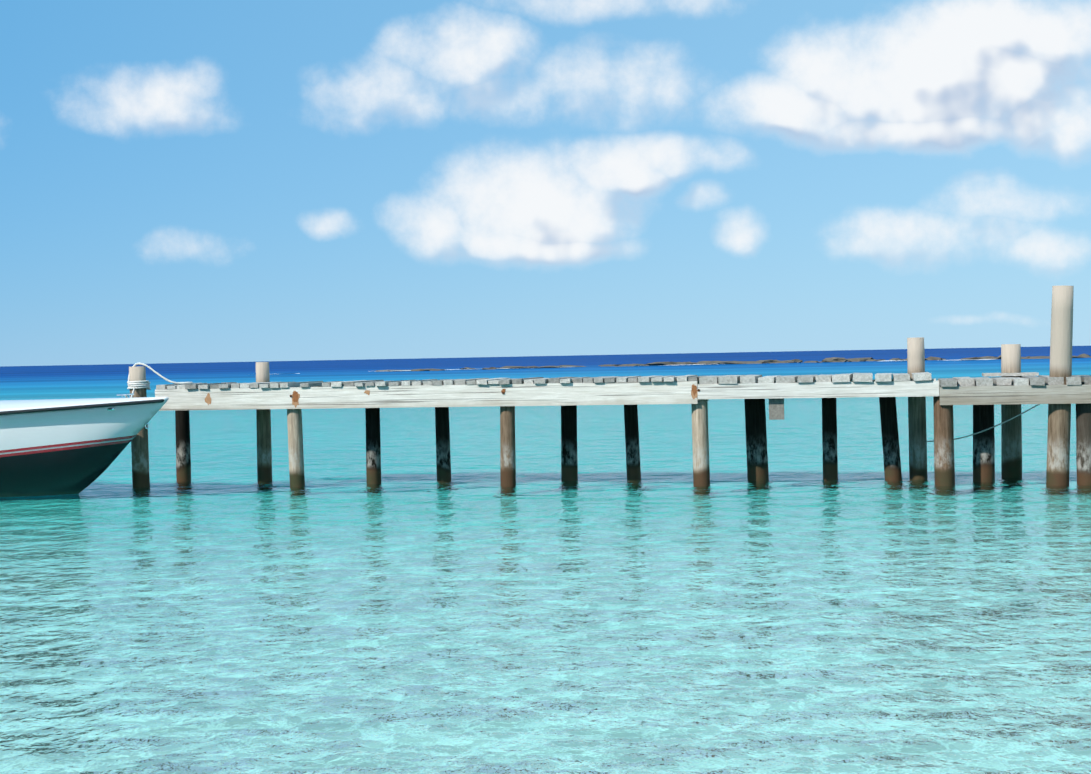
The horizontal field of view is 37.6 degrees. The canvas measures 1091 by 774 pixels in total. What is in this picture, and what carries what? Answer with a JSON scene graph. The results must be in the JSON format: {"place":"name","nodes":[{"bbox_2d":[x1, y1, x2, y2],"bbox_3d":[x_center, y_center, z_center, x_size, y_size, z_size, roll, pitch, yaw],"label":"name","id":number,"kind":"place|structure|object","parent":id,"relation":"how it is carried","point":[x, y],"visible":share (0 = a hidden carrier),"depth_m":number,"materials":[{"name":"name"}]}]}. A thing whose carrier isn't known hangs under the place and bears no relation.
{"place":"outdoors","nodes":[
{"label":"outdoors","id":0,"kind":"place"},
{"bbox_2d":[0,346,1090,773],"bbox_3d":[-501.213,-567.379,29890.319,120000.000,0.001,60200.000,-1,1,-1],"label":"sea","id":1,"kind":"structure","parent":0,"point":[224,610],"depth_m":10.84,"materials":[{"name":"teal liquid"}]},
{"bbox_2d":[0,393,168,496],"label":"speed boat","id":2,"kind":"object","parent":1,"relation":"on","point":[60,446],"visible":1,"depth_m":19.82,"materials":[{"name":"white plastic"}]},
{"bbox_2d":[129,286,1090,486],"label":"pier","id":3,"kind":"structure","parent":1,"relation":"on","point":[1060,389],"depth_m":19.84,"materials":[{"name":"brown wood"}]},
{"bbox_2d":[125,363,1039,441],"bbox_3d":[0.202,0.178,20.117,11.577,1.174,1.450,-1,1,8],"label":"mooring rope","id":4,"kind":"object","parent":3,"relation":"attached to","point":[133,385],"visible":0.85,"depth_m":20.99,"materials":[{"name":"fabric"}]},
{"bbox_2d":[295,354,1090,373],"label":"reef rocks","id":5,"kind":"object","parent":1,"relation":"on","point":[835,359],"visible":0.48,"depth_m":221.18,"materials":[{"name":"brown stone"}]},
{"bbox_2d":[0,0,1090,365],"label":"sky","id":6,"kind":"structure","parent":0,"point":[182,181],"materials":[{"name":"blue"}]}
]}

